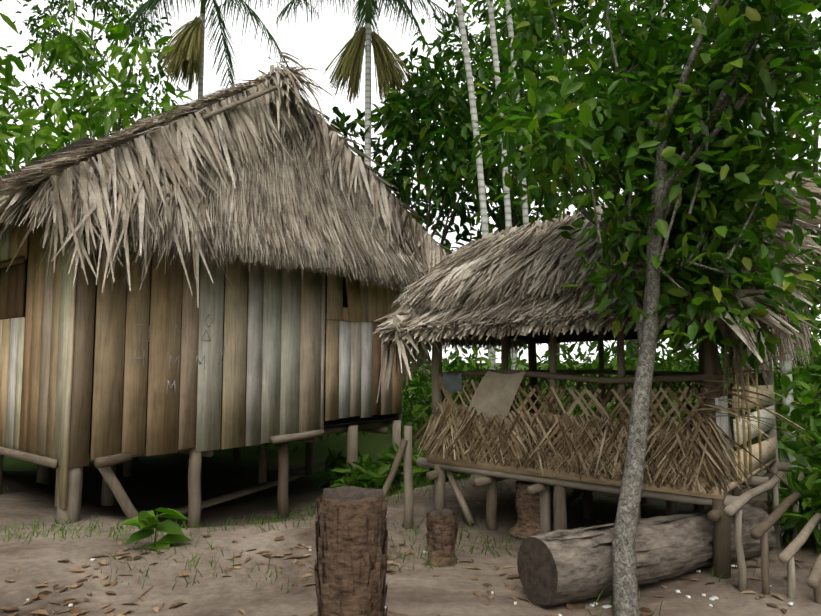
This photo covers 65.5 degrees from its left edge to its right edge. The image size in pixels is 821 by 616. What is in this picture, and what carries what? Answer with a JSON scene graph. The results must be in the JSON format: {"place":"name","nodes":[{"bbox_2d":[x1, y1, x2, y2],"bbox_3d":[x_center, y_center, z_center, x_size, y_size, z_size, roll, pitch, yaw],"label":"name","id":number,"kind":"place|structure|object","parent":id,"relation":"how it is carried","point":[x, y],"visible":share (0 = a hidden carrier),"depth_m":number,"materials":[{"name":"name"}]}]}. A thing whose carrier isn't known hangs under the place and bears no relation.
{"place":"outdoors","nodes":[
{"label":"outdoors","id":0,"kind":"place"},
{"bbox_2d":[1,77,296,224],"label":"hut roof poles","id":1,"kind":"object","parent":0,"point":[240,102],"visible":0.27,"depth_m":7.46,"materials":[{"name":"brown wood"}]},
{"bbox_2d":[0,51,435,307],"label":"roof thatch fringe","id":2,"kind":"object","parent":1,"relation":"on","point":[135,164],"visible":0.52,"depth_m":6.73,"materials":[{"name":"beige plant"}]},
{"bbox_2d":[0,137,398,452],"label":"wall plank gaps","id":3,"kind":"object","parent":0,"point":[330,423],"visible":0.14,"depth_m":7.48,"materials":[{"name":"wood"}]},
{"bbox_2d":[0,74,453,291],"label":"thatched roof","id":4,"kind":"structure","parent":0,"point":[318,144],"depth_m":7.77,"materials":[{"name":"brown plant"}]},
{"bbox_2d":[0,363,820,615],"bbox_3d":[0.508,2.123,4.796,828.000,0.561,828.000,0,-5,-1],"label":"ground","id":5,"kind":"structure","parent":0,"point":[153,482],"depth_m":4.99,"materials":[{"name":"brown soil"}]},
{"bbox_2d":[0,157,23,176],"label":"dark tree","id":6,"kind":"object","parent":5,"relation":"on","point":[10,168],"visible":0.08,"depth_m":20.25,"materials":[{"name":"green plant"}]},
{"bbox_2d":[5,0,182,162],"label":"dark tree","id":7,"kind":"object","parent":5,"relation":"on","point":[101,5],"depth_m":19.22,"materials":[{"name":"green plant"}]},
{"bbox_2d":[0,0,191,454],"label":"pale tree","id":8,"kind":"object","parent":5,"relation":"on","point":[64,49],"depth_m":12.79,"materials":[{"name":"green plant"}]},
{"bbox_2d":[121,507,192,550],"bbox_3d":[-2.032,1.782,5.134,0.503,0.397,0.509,0,-5,-1],"label":"seedling","id":9,"kind":"object","parent":5,"relation":"on","point":[145,522],"depth_m":5.11,"materials":[{"name":"green plant"}]},
{"bbox_2d":[0,420,400,527],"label":"stilts","id":10,"kind":"object","parent":5,"relation":"on","point":[112,489],"visible":0.35,"depth_m":8.05,"materials":[{"name":"brown wood"}]},
{"bbox_2d":[0,420,389,514],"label":"floor beams","id":11,"kind":"structure","parent":10,"relation":"on","point":[307,436],"depth_m":8.14,"materials":[{"name":"brown wood"}]},
{"bbox_2d":[0,213,403,509],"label":"hut planks","id":12,"kind":"object","parent":11,"relation":"on","point":[46,353],"visible":0.69,"depth_m":7.07,"materials":[{"name":"wood"}]},
{"bbox_2d":[0,256,26,319],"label":"hut shutter","id":13,"kind":"object","parent":12,"relation":"attached to","point":[12,289],"visible":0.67,"depth_m":7.20,"materials":[{"name":"brown wood"}]},
{"bbox_2d":[105,314,254,393],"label":"hut chalk marks","id":14,"kind":"object","parent":12,"relation":"on","point":[178,355],"visible":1,"depth_m":6.95},
{"bbox_2d":[98,0,361,98],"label":"palm","id":15,"kind":"object","parent":5,"relation":"on","point":[145,7],"depth_m":16.79,"materials":[{"name":"green plant"}]},
{"bbox_2d":[152,16,202,91],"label":"dead palm fronds","id":16,"kind":"object","parent":15,"relation":"attached to","point":[186,52],"visible":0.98,"depth_m":14.84,"materials":[{"name":"brown plant"}]},
{"bbox_2d":[200,0,204,13],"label":"palm crownshaft","id":17,"kind":"object","parent":15,"relation":"attached to","point":[202,8],"visible":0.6,"depth_m":15.42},
{"bbox_2d":[314,489,387,615],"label":"stump","id":18,"kind":"object","parent":5,"relation":"on","point":[351,565],"visible":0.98,"depth_m":3.28,"materials":[{"name":"brown wood"}]},
{"bbox_2d":[323,485,383,499],"bbox_3d":[-0.310,1.027,3.461,0.336,0.083,0.342,0,-5,-1],"label":"stump top","id":19,"kind":"object","parent":18,"relation":"attached to","point":[344,492],"visible":0.73,"depth_m":3.50,"materials":[{"name":"brown wood"}]},
{"bbox_2d":[296,606,407,615],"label":"big stump fibres","id":20,"kind":"object","parent":5,"relation":"on","point":[388,611],"visible":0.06,"depth_m":3.50,"materials":[{"name":"brown wood"}]},
{"bbox_2d":[211,0,511,170],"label":"palm","id":21,"kind":"object","parent":5,"relation":"on","point":[361,15],"depth_m":16.07,"materials":[{"name":"green plant"}]},
{"bbox_2d":[323,26,413,105],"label":"dead palm fronds","id":22,"kind":"object","parent":21,"relation":"attached to","point":[349,63],"visible":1,"depth_m":15.39,"materials":[{"name":"brown plant"}]},
{"bbox_2d":[365,0,371,24],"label":"palm crownshaft","id":23,"kind":"object","parent":21,"relation":"attached to","point":[368,16],"visible":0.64,"depth_m":15.51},
{"bbox_2d":[383,425,413,528],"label":"wooden posts","id":24,"kind":"object","parent":5,"relation":"on","point":[405,447],"visible":0.65,"depth_m":6.04,"materials":[{"name":"brown wood"}]},
{"bbox_2d":[0,496,810,615],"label":"fallen leaves","id":25,"kind":"object","parent":5,"relation":"on","point":[75,611],"visible":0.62,"depth_m":4.47,"materials":[{"name":"brown plant"}]},
{"bbox_2d":[0,473,815,615],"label":"grass tufts","id":26,"kind":"object","parent":5,"relation":"on","point":[281,520],"visible":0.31,"depth_m":5.54,"materials":[{"name":"green plant"}]},
{"bbox_2d":[26,549,793,615],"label":"litter scraps","id":27,"kind":"object","parent":5,"relation":"on","point":[714,598],"visible":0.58,"depth_m":4.27,"materials":[{"name":"white paper"}]},
{"bbox_2d":[324,46,512,423],"bbox_3d":[0.220,-1.805,16.196,5.150,10.790,5.643,0,-5,-1],"label":"tree","id":28,"kind":"object","parent":5,"relation":"on","point":[401,123],"depth_m":15.17,"materials":[{"name":"green plant"}]},
{"bbox_2d":[425,510,458,566],"bbox_3d":[0.248,1.796,5.016,0.261,0.385,0.253,0,-5,-1],"label":"stump","id":29,"kind":"object","parent":5,"relation":"on","point":[441,534],"visible":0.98,"depth_m":4.92,"materials":[{"name":"brown wood"}]},
{"bbox_2d":[429,508,452,515],"bbox_3d":[0.241,1.627,5.026,0.190,0.104,0.194,0,-5,-1],"label":"stump top","id":30,"kind":"object","parent":29,"relation":"attached to","point":[447,511],"visible":0.65,"depth_m":5.03,"materials":[{"name":"brown wood"}]},
{"bbox_2d":[410,0,495,369],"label":"palm","id":31,"kind":"object","parent":5,"relation":"on","point":[479,162],"depth_m":12.26,"materials":[{"name":"grey plant"}]},
{"bbox_2d":[88,216,820,553],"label":"undergrowth leaves","id":32,"kind":"object","parent":5,"relation":"on","point":[366,475],"visible":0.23,"depth_m":9.30,"materials":[{"name":"green plant"}]},
{"bbox_2d":[383,0,609,368],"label":"tree","id":33,"kind":"object","parent":5,"relation":"on","point":[483,48],"depth_m":17.39,"materials":[{"name":"green plant"}]},
{"bbox_2d":[473,0,528,226],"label":"palm","id":34,"kind":"object","parent":5,"relation":"on","point":[513,64],"depth_m":12.99,"materials":[{"name":"grey plant"}]},
{"bbox_2d":[487,0,518,403],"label":"palm","id":35,"kind":"object","parent":5,"relation":"on","point":[507,209],"visible":0.4,"depth_m":12.73,"materials":[{"name":"grey plant"}]},
{"bbox_2d":[508,480,553,538],"bbox_3d":[1.131,1.817,5.827,0.460,0.485,0.469,0,-5,-1],"label":"stump","id":36,"kind":"object","parent":5,"relation":"on","point":[527,506],"visible":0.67,"depth_m":5.71,"materials":[{"name":"brown wood"}]},
{"bbox_2d":[520,481,536,484],"bbox_3d":[1.143,1.626,5.857,0.289,0.099,0.287,0,-5,-1],"label":"stump top","id":37,"kind":"object","parent":36,"relation":"attached to","point":[526,483],"visible":0.27,"depth_m":5.81,"materials":[{"name":"brown wood"}]},
{"bbox_2d":[398,0,691,398],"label":"tree","id":38,"kind":"object","parent":5,"relation":"on","point":[437,42],"depth_m":22.36,"materials":[{"name":"green plant"}]},
{"bbox_2d":[434,0,795,403],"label":"tree","id":39,"kind":"object","parent":5,"relation":"on","point":[581,18],"depth_m":17.09,"materials":[{"name":"green plant"}]},
{"bbox_2d":[431,321,820,603],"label":"wooden posts","id":40,"kind":"object","parent":5,"relation":"on","point":[709,361],"visible":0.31,"depth_m":5.48,"materials":[{"name":"brown wood"}]},
{"bbox_2d":[373,171,820,421],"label":"thatched roof","id":41,"kind":"structure","parent":40,"relation":"on","point":[506,244],"depth_m":5.54,"materials":[{"name":"grey plant"}]},
{"bbox_2d":[461,0,820,615],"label":"citrus tree","id":42,"kind":"object","parent":5,"relation":"on","point":[606,119],"depth_m":4.24,"materials":[{"name":"green plant"}]},
{"bbox_2d":[520,504,776,606],"bbox_3d":[1.835,1.764,4.712,2.333,0.459,0.472,3,-5,-30],"label":"log","id":43,"kind":"object","parent":5,"relation":"on","point":[669,547],"visible":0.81,"depth_m":4.42,"materials":[{"name":"grey wood"}]},
{"bbox_2d":[517,527,775,604],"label":"big log ends","id":44,"kind":"object","parent":43,"relation":"on","point":[537,570],"visible":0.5,"depth_m":4.14,"materials":[{"name":"brown wood"}]},
{"bbox_2d":[660,0,689,413],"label":"palm","id":45,"kind":"object","parent":5,"relation":"on","point":[662,15],"visible":0.04,"depth_m":14.63,"materials":[{"name":"plant"}]},
{"bbox_2d":[600,0,820,436],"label":"tree","id":46,"kind":"object","parent":5,"relation":"on","point":[802,125],"depth_m":10.85,"materials":[{"name":"green plant"}]},
{"bbox_2d":[622,0,820,298],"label":"tree","id":47,"kind":"object","parent":5,"relation":"on","point":[818,6],"depth_m":17.68,"materials":[{"name":"green plant"}]},
{"bbox_2d":[751,0,797,484],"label":"palm","id":48,"kind":"object","parent":5,"relation":"on","point":[786,401],"visible":0.06,"depth_m":7.96,"materials":[{"name":"plant"}]},
{"bbox_2d":[0,0,820,362],"label":"sky","id":49,"kind":"structure","parent":0,"point":[316,48],"materials":[{"name":"white"}]},
{"bbox_2d":[413,208,705,343],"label":"hut roof underside","id":50,"kind":"structure","parent":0,"point":[584,336],"depth_m":7.81,"materials":[{"name":"brown wood"}]},
{"bbox_2d":[373,203,783,401],"bbox_3d":[1.541,-0.139,6.060,3.655,2.133,2.248,-3,-6,36],"label":"roof thatch","id":51,"kind":"object","parent":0,"point":[400,338],"visible":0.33,"depth_m":5.82,"materials":[{"name":"plant"}]},
{"bbox_2d":[427,352,776,499],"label":"hut planks","id":52,"kind":"object","parent":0,"point":[769,458],"visible":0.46,"depth_m":5.54,"materials":[{"name":"beige wood"}]},
{"bbox_2d":[412,350,814,496],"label":"woven hut walls","id":53,"kind":"structure","parent":0,"point":[453,429],"depth_m":5.29,"materials":[{"name":"brown wicker"}]},
{"bbox_2d":[468,371,525,424],"bbox_3d":[0.769,0.840,5.866,0.650,0.526,0.058,-4,-6,38],"label":"hanging cloth","id":54,"kind":"object","parent":53,"relation":"attached to","point":[494,394],"visible":0.83,"depth_m":5.86,"materials":[{"name":"beige fabric"}]},
{"bbox_2d":[416,320,820,588],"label":"hut beams","id":55,"kind":"structure","parent":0,"point":[760,485],"depth_m":5.26,"materials":[{"name":"brown wood"}]},
{"bbox_2d":[442,372,461,392],"bbox_3d":[0.406,0.722,6.176,0.210,0.200,0.059,-4,-6,40],"label":"hanging cloth","id":56,"kind":"object","parent":55,"relation":"hanging from","point":[451,383],"visible":1,"depth_m":6.17,"materials":[{"name":"grey fabric"}]},
{"bbox_2d":[715,396,730,494],"bbox_3d":[2.355,1.021,4.809,0.020,0.700,0.362,-3,-6,36],"label":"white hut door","id":57,"kind":"structure","parent":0,"point":[722,423],"depth_m":4.81,"materials":[{"name":"white wood"}]},
{"bbox_2d":[733,352,762,481],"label":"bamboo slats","id":58,"kind":"object","parent":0,"point":[749,434],"visible":0.27,"depth_m":5.28,"materials":[{"name":"brown wood"}]}
]}

